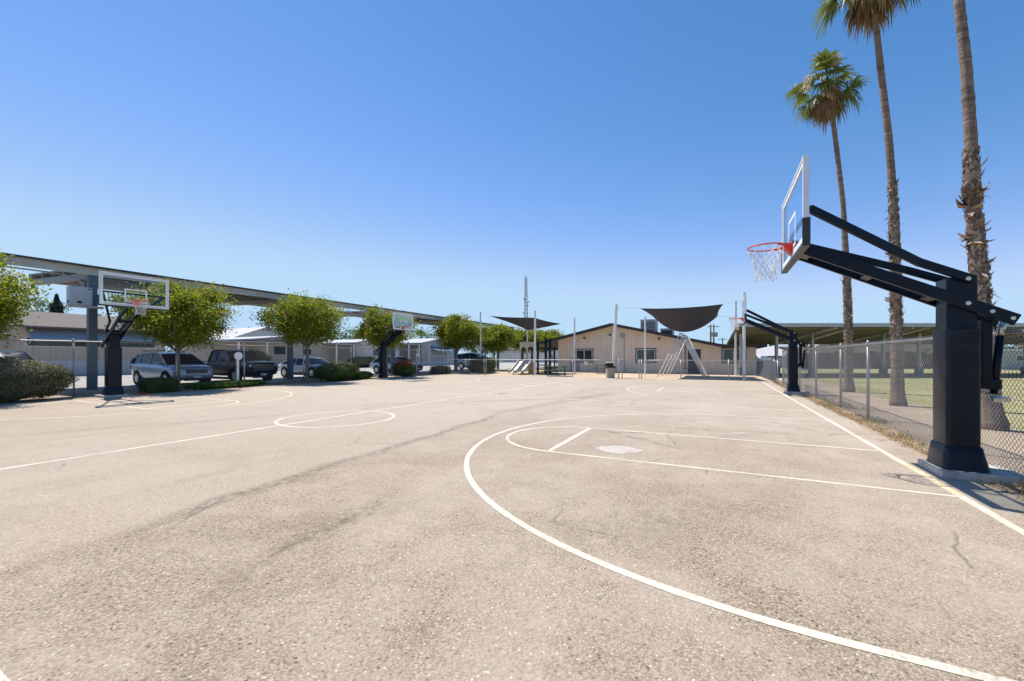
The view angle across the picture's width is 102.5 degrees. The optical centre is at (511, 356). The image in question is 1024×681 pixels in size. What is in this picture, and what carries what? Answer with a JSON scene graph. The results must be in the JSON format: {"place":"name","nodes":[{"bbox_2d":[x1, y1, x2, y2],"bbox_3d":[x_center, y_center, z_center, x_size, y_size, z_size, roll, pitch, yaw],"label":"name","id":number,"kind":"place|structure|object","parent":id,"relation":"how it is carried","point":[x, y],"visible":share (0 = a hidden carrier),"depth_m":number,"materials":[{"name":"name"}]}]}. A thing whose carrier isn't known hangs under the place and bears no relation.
{"place":"outdoors","nodes":[
{"label":"outdoors","id":0,"kind":"place"},
{"bbox_2d":[2,370,496,402],"bbox_3d":[-10.916,1.462,24.503,3.500,0.001,46.000,0,0,27],"label":"planting bed","id":1,"kind":"object","parent":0,"point":[125,392],"visible":0.33,"depth_m":17.81,"materials":[{"name":"soil"}]},
{"bbox_2d":[0,248,53,348],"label":"crape myrtle tree","id":2,"kind":"object","parent":1,"relation":"on","point":[10,302],"visible":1,"depth_m":13.15,"materials":[{"name":"green plant"}]},
{"bbox_2d":[0,356,79,402],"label":"oleander bush","id":3,"kind":"object","parent":1,"relation":"on","point":[22,379],"visible":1,"depth_m":13.25,"materials":[{"name":"green plant"}]},
{"bbox_2d":[136,377,180,393],"bbox_3d":[-14.438,1.176,16.825,0.851,0.685,1.341,0,0,27],"label":"clipped hedge","id":4,"kind":"object","parent":1,"relation":"on","point":[156,385],"visible":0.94,"depth_m":16.55,"materials":[{"name":"green plant"}]},
{"bbox_2d":[102,277,242,390],"bbox_3d":[-14.320,-0.996,17.828,4.910,5.023,4.927,0,0,44],"label":"crape myrtle tree","id":5,"kind":"object","parent":1,"relation":"on","point":[183,320],"visible":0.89,"depth_m":17.17,"materials":[{"name":"green plant"}]},
{"bbox_2d":[0,339,443,399],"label":"tall chain link fence","id":6,"kind":"object","parent":1,"relation":"on","point":[73,341],"visible":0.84,"depth_m":18.35,"materials":[{"name":"metal"}]},
{"bbox_2d":[181,379,267,389],"bbox_3d":[-13.427,1.294,19.419,1.346,0.467,3.862,0,0,27],"label":"ground cover shrub","id":7,"kind":"object","parent":1,"relation":"on","point":[230,383],"visible":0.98,"depth_m":18.86,"materials":[{"name":"green plant"}]},
{"bbox_2d":[234,352,242,380],"bbox_3d":[-13.061,0.635,19.591,0.131,1.730,0.380,0,0,27],"label":"round sign","id":8,"kind":"object","parent":1,"relation":"on","point":[238,356],"visible":0.98,"depth_m":19.56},
{"bbox_2d":[248,288,353,381],"bbox_3d":[-11.782,-1.136,23.280,5.066,5.303,4.990,0,0,27],"label":"crape myrtle tree","id":9,"kind":"object","parent":1,"relation":"on","point":[310,320],"visible":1,"depth_m":22.62,"materials":[{"name":"green plant"}]},
{"bbox_2d":[310,360,360,380],"bbox_3d":[-10.535,0.868,24.926,1.710,1.309,3.498,0,0,27],"label":"flowering bush","id":10,"kind":"object","parent":1,"relation":"on","point":[335,371],"visible":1,"depth_m":24.26,"materials":[{"name":"green plant"}]},
{"bbox_2d":[357,371,373,378],"bbox_3d":[-9.723,1.212,26.797,0.919,0.620,1.666,0,0,27],"label":"clipped shrub","id":11,"kind":"object","parent":1,"relation":"on","point":[365,375],"visible":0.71,"depth_m":26.63,"materials":[{"name":"green plant"}]},
{"bbox_2d":[351,303,422,374],"bbox_3d":[-8.674,-1.106,29.392,4.796,5.242,4.850,0,0,27],"label":"crape myrtle tree","id":12,"kind":"object","parent":1,"relation":"on","point":[374,328],"visible":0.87,"depth_m":28.36,"materials":[{"name":"green plant"}]},
{"bbox_2d":[390,360,414,376],"bbox_3d":[-7.988,0.862,30.306,1.509,1.311,2.285,0,0,27],"label":"red tip bush","id":13,"kind":"object","parent":1,"relation":"on","point":[405,368],"visible":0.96,"depth_m":29.77,"materials":[{"name":"green plant"}]},
{"bbox_2d":[428,365,451,373],"bbox_3d":[-6.098,1.122,35.083,1.330,0.799,2.075,0,0,27],"label":"round shrub","id":14,"kind":"object","parent":1,"relation":"on","point":[435,370],"visible":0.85,"depth_m":34.50,"materials":[{"name":"green plant"}]},
{"bbox_2d":[430,311,486,372],"bbox_3d":[-4.698,-1.360,37.579,5.614,5.751,5.319,0,0,27],"label":"crape myrtle tree","id":15,"kind":"object","parent":1,"relation":"on","point":[448,334],"visible":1,"depth_m":36.46,"materials":[{"name":"green plant"}]},
{"bbox_2d":[240,348,271,361],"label":"dark shrub","id":16,"kind":"object","parent":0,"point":[260,355],"visible":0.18,"depth_m":42.95,"materials":[{"name":"green plant"}]},
{"bbox_2d":[57,362,555,391],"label":"parking lot","id":17,"kind":"structure","parent":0,"point":[503,366],"depth_m":29.05,"materials":[{"name":"asphalt"}]},
{"bbox_2d":[0,351,34,359],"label":"parked suv","id":18,"kind":"object","parent":17,"relation":"on","point":[24,354],"depth_m":16.24,"materials":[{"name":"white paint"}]},
{"bbox_2d":[49,293,64,312],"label":"conifer tree","id":19,"kind":"object","parent":17,"relation":"on","point":[56,305],"visible":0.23,"depth_m":57.73,"materials":[{"name":"green plant"}]},
{"bbox_2d":[0,311,164,374],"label":"mobile home","id":20,"kind":"object","parent":17,"relation":"on","point":[57,326],"visible":0.42,"depth_m":31.80,"materials":[{"name":"beige"}]},
{"bbox_2d":[25,337,100,347],"bbox_3d":[-34.410,-1.100,31.711,0.060,0.720,4.120,0,0,27],"label":"window","id":21,"kind":"structure","parent":20,"relation":"in","point":[44,343],"depth_m":31.04,"materials":[{"name":"grey glass"}]},
{"bbox_2d":[120,341,155,347],"bbox_3d":[-32.548,-1.100,35.420,0.060,0.720,3.020,0,0,27],"label":"window","id":22,"kind":"structure","parent":20,"relation":"in","point":[123,345],"depth_m":35.48,"materials":[{"name":"grey glass"}]},
{"bbox_2d":[129,350,213,384],"bbox_3d":[-17.529,0.562,21.221,4.755,1.775,2.260,0,0,27],"label":"parked suv","id":23,"kind":"object","parent":17,"relation":"on","point":[207,372],"visible":0.65,"depth_m":20.54,"materials":[{"name":"silver metal"}]},
{"bbox_2d":[32,374,393,396],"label":"parking kerb","id":24,"kind":"structure","parent":17,"relation":"on","point":[124,389],"depth_m":17.45,"materials":[{"name":"concrete"}]},
{"bbox_2d":[181,327,281,351],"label":"mobile home","id":25,"kind":"object","parent":17,"relation":"on","point":[251,332],"visible":0.07,"depth_m":74.43,"materials":[{"name":"grey"}]},
{"bbox_2d":[199,349,277,380],"bbox_3d":[-16.294,0.512,24.126,5.595,1.875,2.340,0,0,27],"label":"pickup truck","id":26,"kind":"object","parent":17,"relation":"on","point":[262,366],"visible":0.73,"depth_m":23.09,"materials":[{"name":"blue paint"}]},
{"bbox_2d":[0,252,512,389],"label":"solar carport","id":27,"kind":"object","parent":17,"relation":"on","point":[72,274],"visible":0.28,"depth_m":18.95,"materials":[{"name":"metal"}]},
{"bbox_2d":[65,285,103,308],"bbox_3d":[-17.190,-2.380,16.553,0.400,0.820,1.020,0,0,27],"label":"electrical cabinet","id":28,"kind":"object","parent":27,"relation":"attached to","point":[78,297],"visible":1,"depth_m":16.30,"materials":[{"name":"metal"}]},
{"bbox_2d":[187,336,327,364],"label":"mobile home","id":29,"kind":"object","parent":17,"relation":"on","point":[267,342],"visible":0.44,"depth_m":47.28,"materials":[{"name":"beige"}]},
{"bbox_2d":[273,347,285,354],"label":"window","id":30,"kind":"structure","parent":29,"relation":"in","point":[283,350],"depth_m":47.12,"materials":[{"name":"grey glass"}]},
{"bbox_2d":[277,357,329,377],"bbox_3d":[-14.252,0.743,28.975,4.835,1.415,2.280,0,0,27],"label":"parked coupe","id":31,"kind":"object","parent":17,"relation":"on","point":[280,366],"visible":0.37,"depth_m":28.37,"materials":[{"name":"white paint"}]},
{"bbox_2d":[329,326,357,339],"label":"distant tree","id":32,"kind":"object","parent":17,"relation":"on","point":[345,335],"visible":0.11,"depth_m":108.34,"materials":[{"name":"green plant"}]},
{"bbox_2d":[347,356,366,366],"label":"dark shrub","id":33,"kind":"object","parent":17,"relation":"on","point":[362,361],"visible":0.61,"depth_m":54.66,"materials":[{"name":"green plant"}]},
{"bbox_2d":[323,339,401,362],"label":"mobile home","id":34,"kind":"object","parent":17,"relation":"on","point":[354,344],"visible":0.38,"depth_m":58.54,"materials":[{"name":"white"}]},
{"bbox_2d":[363,356,376,367],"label":"yellow green shrub","id":35,"kind":"object","parent":17,"relation":"on","point":[367,358],"visible":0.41,"depth_m":56.41,"materials":[{"name":"green plant"}]},
{"bbox_2d":[369,356,423,373],"bbox_3d":[-9.992,0.693,35.565,4.835,1.515,2.240,0,0,27],"label":"parked sedan","id":36,"kind":"object","parent":17,"relation":"on","point":[373,362],"visible":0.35,"depth_m":35.27,"materials":[{"name":"silver metal"}]},
{"bbox_2d":[408,326,436,338],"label":"distant tree","id":37,"kind":"object","parent":17,"relation":"on","point":[421,333],"visible":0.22,"depth_m":93.63,"materials":[{"name":"green plant"}]},
{"bbox_2d":[399,338,453,364],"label":"mobile home","id":38,"kind":"object","parent":17,"relation":"on","point":[429,345],"visible":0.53,"depth_m":71.69,"materials":[{"name":"grey"}]},
{"bbox_2d":[431,350,446,355],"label":"window","id":39,"kind":"structure","parent":38,"relation":"in","point":[436,353],"depth_m":73.88,"materials":[{"name":"glass"}]},
{"bbox_2d":[458,353,495,368],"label":"parked car","id":40,"kind":"object","parent":17,"relation":"on","point":[461,363],"visible":0.25,"depth_m":47.09,"materials":[{"name":"silver paint"}]},
{"bbox_2d":[461,343,495,355],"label":"distant tree","id":41,"kind":"object","parent":17,"relation":"on","point":[476,350],"visible":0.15,"depth_m":102.55,"materials":[{"name":"green plant"}]},
{"bbox_2d":[503,326,548,360],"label":"crape myrtle tree","id":42,"kind":"object","parent":17,"relation":"on","point":[539,338],"visible":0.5,"depth_m":49.54,"materials":[{"name":"green plant"}]},
{"bbox_2d":[499,348,557,362],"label":"mobile home","id":43,"kind":"object","parent":17,"relation":"on","point":[506,354],"visible":0.36,"depth_m":106.89,"materials":[{"name":"white"}]},
{"bbox_2d":[530,328,564,355],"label":"crape myrtle tree","id":44,"kind":"object","parent":17,"relation":"on","point":[553,333],"visible":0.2,"depth_m":58.16,"materials":[{"name":"green plant"}]},
{"bbox_2d":[0,374,1023,680],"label":"basketball court","id":45,"kind":"object","parent":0,"point":[396,548],"visible":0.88,"depth_m":3.25,"materials":[{"name":"concrete"}]},
{"bbox_2d":[0,670,9,680],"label":"sideline","id":46,"kind":"object","parent":45,"relation":"on","point":[3,677],"depth_m":1.86,"materials":[{"name":"paint"}]},
{"bbox_2d":[94,271,169,397],"bbox_3d":[-13.601,-0.635,14.438,2.774,4.270,1.910,0,0,27],"label":"basketball hoop","id":47,"kind":"object","parent":45,"relation":"on","point":[113,387],"visible":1,"depth_m":14.63,"materials":[{"name":"metal"}]},
{"bbox_2d":[27,389,292,418],"bbox_3d":[-11.120,1.447,13.228,5.953,0.001,8.914,0,0,27],"label":"three point line","id":48,"kind":"object","parent":45,"relation":"on","point":[175,410],"visible":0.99,"depth_m":11.07,"materials":[{"name":"paint"}]},
{"bbox_2d":[0,378,579,469],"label":"line","id":49,"kind":"object","parent":45,"relation":"on","point":[222,434],"visible":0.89,"depth_m":7.29,"materials":[{"name":"paint"}]},
{"bbox_2d":[274,411,394,427],"bbox_3d":[-4.112,1.448,9.705,2.599,0.001,2.612,0,0,27],"label":"circle","id":50,"kind":"object","parent":45,"relation":"on","point":[277,423],"visible":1,"depth_m":9.19,"materials":[{"name":"paint"}]},
{"bbox_2d":[373,312,413,378],"bbox_3d":[-7.611,-0.625,26.368,2.774,4.250,1.910,0,0,27],"label":"basketball hoop","id":51,"kind":"object","parent":45,"relation":"on","point":[382,357],"visible":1,"depth_m":26.55,"materials":[{"name":"metal"}]},
{"bbox_2d":[506,427,587,451],"bbox_3d":[0.546,1.448,7.600,1.187,0.001,2.370,0,0,27],"label":"key arc","id":52,"kind":"object","parent":45,"relation":"on","point":[507,438],"visible":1,"depth_m":7.15,"materials":[{"name":"paint"}]},
{"bbox_2d":[304,386,802,410],"bbox_3d":[-1.445,1.448,15.697,21.050,0.001,0.074,0,0,27],"label":"shared sideline","id":53,"kind":"object","parent":45,"relation":"on","point":[574,399],"visible":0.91,"depth_m":13.61,"materials":[{"name":"paint"}]},
{"bbox_2d":[547,428,590,450],"bbox_3d":[1.077,1.448,7.337,0.091,0.001,2.240,0,0,27],"label":"free throw line","id":54,"kind":"object","parent":45,"relation":"on","point":[567,440],"visible":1,"depth_m":7.15,"materials":[{"name":"paint"}]},
{"bbox_2d":[605,362,615,377],"bbox_3d":[6.741,0.900,28.200,0.620,1.100,0.620,0,0,0],"label":"trash can","id":55,"kind":"object","parent":45,"relation":"on","point":[610,367],"visible":0.96,"depth_m":27.94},
{"bbox_2d":[597,445,642,453],"bbox_3d":[1.679,1.447,6.417,0.690,0.001,0.579,0,0,27],"label":"paint spill","id":56,"kind":"object","parent":45,"relation":"on","point":[617,449],"visible":1,"depth_m":6.42,"materials":[{"name":"paint"}]},
{"bbox_2d":[618,359,622,377],"bbox_3d":[7.308,0.810,27.629,0.296,1.320,0.258,0,0,0],"label":"utility box","id":57,"kind":"object","parent":45,"relation":"on","point":[620,365],"visible":0.88,"depth_m":27.50,"materials":[{"name":"metal"}]},
{"bbox_2d":[627,384,787,403],"bbox_3d":[8.100,1.447,17.865,5.955,0.001,8.912,0,0,27],"label":"three point line","id":58,"kind":"object","parent":45,"relation":"on","point":[689,398],"visible":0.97,"depth_m":15.76,"materials":[{"name":"paint"}]},
{"bbox_2d":[596,428,877,450],"bbox_3d":[3.621,1.448,7.357,4.530,0.001,0.072,0,0,27],"label":"lane line","id":59,"kind":"object","parent":45,"relation":"on","point":[746,440],"visible":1,"depth_m":7.11,"materials":[{"name":"paint"}]},
{"bbox_2d":[464,414,1015,680],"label":"three point line","id":60,"kind":"object","parent":45,"relation":"on","point":[837,639],"visible":1,"depth_m":2.35,"materials":[{"name":"paint"}]},
{"bbox_2d":[548,451,955,496],"bbox_3d":[2.580,1.448,5.284,4.530,0.001,0.066,0,0,27],"label":"lane line","id":61,"kind":"object","parent":45,"relation":"on","point":[768,475],"visible":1,"depth_m":4.97,"materials":[{"name":"paint"}]},
{"bbox_2d":[747,154,1023,486],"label":"basketball hoop","id":62,"kind":"object","parent":45,"relation":"on","point":[967,362],"visible":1,"depth_m":5.01,"materials":[{"name":"metal"}]},
{"bbox_2d":[762,382,1023,534],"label":"baseline","id":63,"kind":"object","parent":45,"relation":"on","point":[994,515],"visible":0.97,"depth_m":4.26,"materials":[{"name":"paint"}]},
{"bbox_2d":[901,463,961,494],"bbox_3d":[4.995,1.446,4.933,0.084,0.001,1.400,0,0,27],"label":"yellowed line patch","id":64,"kind":"object","parent":63,"relation":"on","point":[937,482],"visible":1,"depth_m":4.85,"materials":[{"name":"paint"}]},
{"bbox_2d":[0,0,1023,356],"label":"sky","id":65,"kind":"structure","parent":0,"point":[431,157],"materials":[{"name":"blue"}]},
{"bbox_2d":[523,278,529,329],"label":"radio tower","id":66,"kind":"structure","parent":0,"point":[526,302],"depth_m":169.85,"materials":[{"name":"metal"}]},
{"bbox_2d":[442,370,786,382],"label":"playground ground","id":67,"kind":"structure","parent":0,"point":[756,377],"depth_m":31.97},
{"bbox_2d":[448,359,485,373],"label":"chain link gate","id":68,"kind":"structure","parent":67,"relation":"on","point":[482,372],"depth_m":33.83,"materials":[{"name":"metal"}]},
{"bbox_2d":[467,356,496,372],"bbox_3d":[-2.667,0.726,37.484,1.963,1.585,2.814,0,0,27],"label":"tall hedge","id":69,"kind":"object","parent":67,"relation":"on","point":[481,367],"visible":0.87,"depth_m":36.65,"materials":[{"name":"green plant"}]},
{"bbox_2d":[507,338,557,374],"bbox_3d":[1.558,-0.040,34.876,4.968,3.080,2.642,0,0,-34],"label":"play structure","id":70,"kind":"object","parent":67,"relation":"on","point":[526,345],"visible":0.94,"depth_m":34.46,"materials":[{"name":"beige plastic"}]},
{"bbox_2d":[534,310,535,374],"bbox_3d":[1.843,-1.075,32.867,0.156,5.250,0.160,0,0,27],"label":"sail post","id":71,"kind":"object","parent":67,"relation":"on","point":[534,341],"visible":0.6,"depth_m":32.80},
{"bbox_2d":[486,314,568,329],"bbox_3d":[1.939,-3.350,37.428,7.200,1.413,6.897,0,0,42],"label":"shade sail","id":72,"kind":"object","parent":71,"relation":"attached to","point":[526,323],"visible":0.95,"depth_m":36.84,"materials":[{"name":"black fabric"}]},
{"bbox_2d":[486,359,604,376],"bbox_3d":[2.629,0.795,30.533,10.569,1.310,0.098,0,0,27],"label":"playground fence","id":73,"kind":"object","parent":67,"relation":"on","point":[543,366],"visible":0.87,"depth_m":30.98,"materials":[{"name":"metal"}]},
{"bbox_2d":[544,366,568,375],"bbox_3d":[3.323,1.074,30.800,1.850,0.768,1.500,0,0,3],"label":"picnic table","id":74,"kind":"object","parent":67,"relation":"on","point":[548,370],"visible":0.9,"depth_m":30.42,"materials":[{"name":"green metal"}]},
{"bbox_2d":[574,318,574,372],"bbox_3d":[5.471,-0.925,35.969,0.136,4.950,0.140,0,0,27],"label":"sail post","id":75,"kind":"object","parent":67,"relation":"on","point":[574,345],"visible":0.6,"depth_m":35.90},
{"bbox_2d":[612,304,617,365],"bbox_3d":[7.280,-1.075,29.242,0.199,5.264,0.584,0,0,-32],"label":"sail post","id":76,"kind":"object","parent":67,"relation":"on","point":[614,333],"visible":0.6,"depth_m":29.13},
{"bbox_2d":[644,317,645,373],"bbox_3d":[11.283,-0.925,34.842,0.146,4.950,0.150,0,0,27],"label":"sail post","id":77,"kind":"object","parent":67,"relation":"on","point":[644,344],"visible":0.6,"depth_m":34.81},
{"bbox_2d":[657,332,706,377],"bbox_3d":[13.088,-0.123,31.361,3.126,3.180,6.322,0,0,27],"label":"swing set","id":78,"kind":"object","parent":67,"relation":"on","point":[685,341],"visible":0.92,"depth_m":30.78,"materials":[{"name":"white metal"}]},
{"bbox_2d":[639,359,773,380],"bbox_3d":[11.946,0.795,25.855,7.719,1.310,0.098,0,0,27],"label":"playground fence","id":79,"kind":"object","parent":67,"relation":"on","point":[681,360],"visible":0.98,"depth_m":25.94,"materials":[{"name":"metal"}]},
{"bbox_2d":[735,301,736,375],"bbox_3d":[17.405,-1.400,31.992,0.156,5.900,0.160,0,0,27],"label":"sail post","id":80,"kind":"object","parent":67,"relation":"on","point":[735,339],"visible":0.6,"depth_m":31.93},
{"bbox_2d":[743,292,745,379],"bbox_3d":[14.393,-1.225,25.503,0.166,5.550,0.170,0,0,27],"label":"sail post","id":81,"kind":"object","parent":67,"relation":"on","point":[744,347],"visible":0.6,"depth_m":25.44,"materials":[{"name":"metal"}]},
{"bbox_2d":[640,301,737,331],"bbox_3d":[12.481,-2.700,30.463,7.872,1.615,7.164,0,0,27],"label":"shade sail","id":82,"kind":"object","parent":81,"relation":"attached to","point":[687,319],"visible":1,"depth_m":28.89,"materials":[{"name":"black fabric"}]},
{"bbox_2d":[757,359,778,382],"bbox_3d":[16.884,0.805,27.368,0.101,1.290,10.936,0,0,26],"label":"chain link fence","id":83,"kind":"object","parent":67,"relation":"on","point":[772,367],"visible":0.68,"depth_m":25.62,"materials":[{"name":"metal"}]},
{"bbox_2d":[756,372,1023,502],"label":"dirt verge","id":84,"kind":"structure","parent":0,"point":[998,490],"depth_m":8.04,"materials":[{"name":"soil"}]},
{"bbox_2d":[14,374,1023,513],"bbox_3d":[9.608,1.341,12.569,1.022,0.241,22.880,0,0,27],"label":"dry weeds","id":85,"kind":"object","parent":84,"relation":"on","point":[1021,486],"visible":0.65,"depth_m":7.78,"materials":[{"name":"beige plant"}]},
{"bbox_2d":[729,294,809,394],"bbox_3d":[10.347,-0.485,16.681,2.774,3.970,1.910,0,0,27],"label":"basketball hoop","id":86,"kind":"object","parent":84,"relation":"on","point":[793,365],"visible":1,"depth_m":16.18,"materials":[{"name":"metal"}]},
{"bbox_2d":[781,47,871,391],"bbox_3d":[13.081,-5.638,17.146,3.088,14.186,2.836,0,0,27],"label":"fan palm","id":87,"kind":"object","parent":84,"relation":"on","point":[826,106],"visible":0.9,"depth_m":17.03,"materials":[{"name":"plant"}]},
{"bbox_2d":[809,0,920,405],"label":"fan palm","id":88,"kind":"object","parent":84,"relation":"on","point":[871,14],"visible":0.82,"depth_m":12.23,"materials":[{"name":"plant"}]},
{"bbox_2d":[782,326,1023,480],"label":"chain link fence","id":89,"kind":"object","parent":84,"relation":"on","point":[867,344],"visible":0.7,"depth_m":8.36,"materials":[{"name":"metal"}]},
{"bbox_2d":[953,0,1009,430],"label":"fan palm","id":90,"kind":"object","parent":84,"relation":"on","point":[974,237],"visible":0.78,"depth_m":8.21,"materials":[{"name":"plant"}]},
{"bbox_2d":[780,368,1023,431],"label":"lawn","id":91,"kind":"structure","parent":0,"point":[1002,389],"depth_m":20.17,"materials":[{"name":"plant"}]},
{"bbox_2d":[768,357,785,367],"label":"grey slat fence","id":92,"kind":"object","parent":91,"relation":"on","point":[780,364],"visible":0.07,"depth_m":55.00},
{"bbox_2d":[786,353,932,368],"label":"board fence","id":93,"kind":"object","parent":91,"relation":"on","point":[886,358],"visible":0.11,"depth_m":50.00,"materials":[{"name":"wood"}]},
{"bbox_2d":[727,323,1023,375],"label":"open carport","id":94,"kind":"object","parent":91,"relation":"on","point":[811,334],"visible":0.42,"depth_m":32.00,"materials":[{"name":"metal"}]},
{"bbox_2d":[914,348,930,366],"bbox_3d":[39.877,0.346,39.983,1.438,2.325,1.302,0,0,27],"label":"young tree","id":95,"kind":"object","parent":91,"relation":"on","point":[923,354],"visible":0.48,"depth_m":39.83,"materials":[{"name":"green plant"}]},
{"bbox_2d":[1001,349,1022,369],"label":"pale trailer","id":96,"kind":"object","parent":91,"relation":"on","point":[1014,359],"visible":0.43,"depth_m":46.00,"materials":[{"name":"grey"}]},
{"bbox_2d":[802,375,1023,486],"bbox_3d":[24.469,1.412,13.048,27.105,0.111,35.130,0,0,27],"label":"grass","id":97,"kind":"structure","parent":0,"point":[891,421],"depth_m":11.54,"materials":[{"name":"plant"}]},
{"label":"ground","id":98,"kind":"structure","parent":0,"visible":0},
{"bbox_2d":[18,294,72,312],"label":"distant tree","id":99,"kind":"object","parent":98,"relation":"on","point":[35,303],"visible":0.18,"depth_m":61.09,"materials":[{"name":"green plant"}]},
{"bbox_2d":[470,321,523,357],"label":"crape myrtle tree","id":100,"kind":"object","parent":98,"relation":"on","point":[499,337],"visible":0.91,"depth_m":42.75,"materials":[{"name":"green plant"}]},
{"bbox_2d":[529,323,766,374],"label":"community building","id":101,"kind":"structure","parent":98,"relation":"on","point":[594,347],"depth_m":37.31,"materials":[{"name":"beige"}]},
{"bbox_2d":[575,349,592,362],"bbox_3d":[6.950,-0.105,39.585,1.800,1.330,0.050,0,0,27],"label":"window","id":102,"kind":"structure","parent":101,"relation":"in","point":[584,354],"depth_m":39.56,"materials":[{"name":"glass"}]},
{"bbox_2d":[635,348,655,362],"bbox_3d":[12.044,-0.105,37.027,1.800,1.330,0.050,0,0,27],"label":"window","id":103,"kind":"structure","parent":101,"relation":"in","point":[639,352],"depth_m":37.00,"materials":[{"name":"white glass"}]},
{"bbox_2d":[640,319,657,331],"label":"rooftop unit","id":104,"kind":"object","parent":101,"relation":"on","point":[651,324],"visible":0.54,"depth_m":40.56,"materials":[{"name":"metal"}]},
{"bbox_2d":[660,328,673,334],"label":"rooftop unit","id":105,"kind":"object","parent":101,"relation":"on","point":[667,331],"visible":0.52,"depth_m":40.50,"materials":[{"name":"metal"}]},
{"bbox_2d":[688,349,700,373],"bbox_3d":[15.617,0.400,35.228,1.000,2.100,0.060,0,0,27],"label":"door","id":106,"kind":"structure","parent":101,"relation":"in","point":[698,351],"depth_m":35.23,"materials":[{"name":"metal"}]},
{"bbox_2d":[721,347,738,363],"bbox_3d":[18.273,-0.105,33.900,1.800,1.330,0.050,0,0,27],"label":"window","id":107,"kind":"structure","parent":101,"relation":"in","point":[727,353],"depth_m":34.03,"materials":[{"name":"glass"}]},
{"bbox_2d":[707,324,718,342],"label":"utility pole","id":108,"kind":"object","parent":98,"relation":"on","point":[713,335],"visible":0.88,"depth_m":83.88,"materials":[{"name":"brown wood"}]},
{"bbox_2d":[756,346,785,356],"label":"grey roofed house","id":109,"kind":"structure","parent":98,"relation":"on","point":[768,351],"depth_m":63.15,"materials":[{"name":"white plastic"}]},
{"bbox_2d":[778,344,932,352],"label":"tan building","id":110,"kind":"structure","parent":98,"relation":"on","point":[826,345],"depth_m":58.00,"materials":[{"name":"paint"}]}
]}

